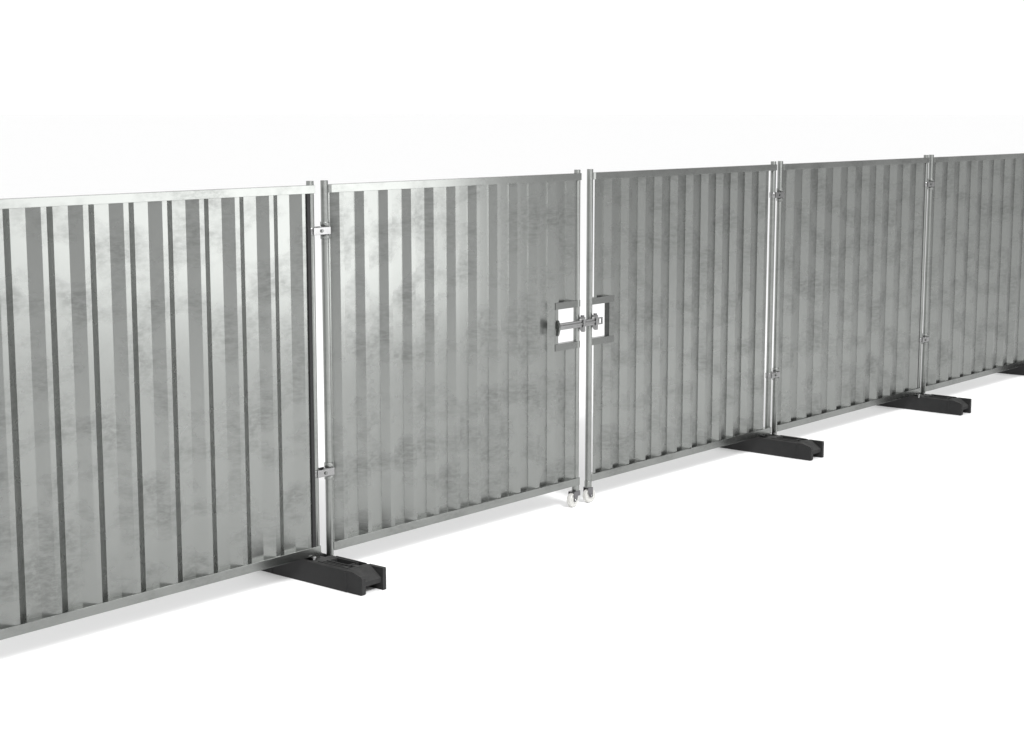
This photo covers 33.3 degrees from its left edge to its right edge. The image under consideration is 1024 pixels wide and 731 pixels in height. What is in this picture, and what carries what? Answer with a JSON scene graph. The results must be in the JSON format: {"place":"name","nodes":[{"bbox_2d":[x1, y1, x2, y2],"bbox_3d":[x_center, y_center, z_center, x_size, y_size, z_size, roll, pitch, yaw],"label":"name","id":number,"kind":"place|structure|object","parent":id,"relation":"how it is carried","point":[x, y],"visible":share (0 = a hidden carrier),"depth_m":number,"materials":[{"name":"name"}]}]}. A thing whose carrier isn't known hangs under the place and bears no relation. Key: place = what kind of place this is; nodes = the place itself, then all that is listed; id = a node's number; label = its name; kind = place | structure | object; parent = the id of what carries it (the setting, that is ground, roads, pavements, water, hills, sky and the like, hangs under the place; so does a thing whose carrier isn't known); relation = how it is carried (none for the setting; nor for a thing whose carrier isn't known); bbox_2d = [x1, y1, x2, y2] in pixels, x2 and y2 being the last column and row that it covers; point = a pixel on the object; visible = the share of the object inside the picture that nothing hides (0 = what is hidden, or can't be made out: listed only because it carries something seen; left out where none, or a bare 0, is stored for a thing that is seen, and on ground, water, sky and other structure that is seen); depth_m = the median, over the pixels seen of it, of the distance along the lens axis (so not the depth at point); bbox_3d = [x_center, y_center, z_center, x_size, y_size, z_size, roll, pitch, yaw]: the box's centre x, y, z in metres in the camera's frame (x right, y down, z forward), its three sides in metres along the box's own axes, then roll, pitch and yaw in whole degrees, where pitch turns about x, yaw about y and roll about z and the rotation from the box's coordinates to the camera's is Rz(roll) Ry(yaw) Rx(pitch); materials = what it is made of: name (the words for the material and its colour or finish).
{"place":"outdoors","nodes":[
{"label":"outdoors","id":0,"kind":"place"},
{"bbox_2d":[0,114,1023,730],"bbox_3d":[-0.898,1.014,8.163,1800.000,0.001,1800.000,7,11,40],"label":"ground","id":1,"kind":"structure","parent":0,"point":[864,572],"depth_m":8.16,"materials":[{"name":"white"}]},
{"bbox_2d":[261,552,385,595],"bbox_3d":[-0.913,0.962,8.138,0.724,0.111,0.163,7,11,40],"label":"rubber foot","id":2,"kind":"object","parent":1,"relation":"on","point":[347,575],"visible":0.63,"depth_m":7.99},
{"bbox_2d":[0,181,320,639],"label":"fence panel","id":3,"kind":"object","parent":2,"relation":"on","point":[158,402],"visible":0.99,"depth_m":7.29,"materials":[{"name":"metal"}]},
{"bbox_2d":[311,222,330,238],"bbox_3d":[-0.903,-0.626,7.940,0.072,0.080,0.134,7,11,40],"label":"post coupler","id":4,"kind":"object","parent":3,"relation":"attached to","point":[320,231],"visible":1,"depth_m":7.94,"materials":[{"name":"metal"}]},
{"bbox_2d":[315,462,334,479],"bbox_3d":[-0.903,0.505,8.108,0.072,0.080,0.134,7,11,40],"label":"post coupler","id":5,"kind":"object","parent":3,"relation":"attached to","point":[328,473],"visible":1,"depth_m":8.11,"materials":[{"name":"metal"}]},
{"bbox_2d":[320,170,602,555],"bbox_3d":[-0.192,-0.042,8.852,0.075,1.886,2.109,7,11,40],"label":"gate leaf","id":6,"kind":"object","parent":1,"relation":"on","point":[451,374],"visible":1,"depth_m":8.71,"materials":[{"name":"metal"}]},
{"bbox_2d":[583,161,776,501],"bbox_3d":[1.055,-0.259,10.313,0.076,1.886,1.966,7,11,40],"label":"gate leaf","id":7,"kind":"object","parent":1,"relation":"on","point":[680,266],"visible":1,"depth_m":10.25,"materials":[{"name":"metal"}]},
{"bbox_2d":[720,434,823,460],"bbox_3d":[1.678,0.510,11.172,0.724,0.111,0.163,7,11,40],"label":"rubber foot","id":8,"kind":"object","parent":1,"relation":"on","point":[793,447],"visible":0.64,"depth_m":11.03},
{"bbox_2d":[772,155,928,435],"bbox_3d":[2.371,-0.514,11.857,0.062,1.836,2.089,7,11,40],"label":"fence panel","id":9,"kind":"object","parent":8,"relation":"on","point":[849,276],"visible":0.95,"depth_m":11.81,"materials":[{"name":"metal"}]},
{"bbox_2d":[765,368,779,379],"bbox_3d":[1.692,0.059,11.149,0.072,0.080,0.128,7,11,40],"label":"post coupler","id":10,"kind":"object","parent":9,"relation":"attached to","point":[774,375],"visible":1,"depth_m":11.14,"materials":[{"name":"metal"}]},
{"bbox_2d":[769,188,783,200],"bbox_3d":[1.692,-1.095,10.977,0.072,0.080,0.128,7,11,40],"label":"post coupler","id":11,"kind":"object","parent":9,"relation":"attached to","point":[778,195],"visible":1,"depth_m":10.96,"materials":[{"name":"metal"}]},
{"bbox_2d":[920,333,928,344],"bbox_3d":[3.051,-0.194,12.738,0.072,0.080,0.128,7,11,40],"label":"post coupler","id":12,"kind":"object","parent":9,"relation":"attached to","point":[924,339],"visible":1,"depth_m":12.74,"materials":[{"name":"metal"}]},
{"bbox_2d":[925,179,934,189],"bbox_3d":[3.051,-1.332,12.569,0.072,0.080,0.128,7,11,40],"label":"post coupler","id":13,"kind":"object","parent":9,"relation":"attached to","point":[929,185],"visible":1,"depth_m":12.56,"materials":[{"name":"metal"}]},
{"bbox_2d":[878,393,971,415],"bbox_3d":[3.060,0.269,12.791,0.724,0.111,0.163,7,11,40],"label":"rubber foot","id":14,"kind":"object","parent":1,"relation":"on","point":[943,404],"visible":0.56,"depth_m":12.65},
{"bbox_2d":[921,153,1023,394],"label":"fence panel","id":15,"kind":"object","parent":14,"relation":"on","point":[973,319],"visible":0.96,"depth_m":13.30,"materials":[{"name":"metal"}]},
{"bbox_2d":[998,366,1023,375],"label":"rubber foot","id":16,"kind":"object","parent":1,"relation":"on","point":[1017,370],"visible":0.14,"depth_m":14.45},
{"bbox_2d":[0,0,1023,114],"label":"sky","id":17,"kind":"structure","parent":0,"point":[833,57],"materials":[{"name":"white"}]}
]}

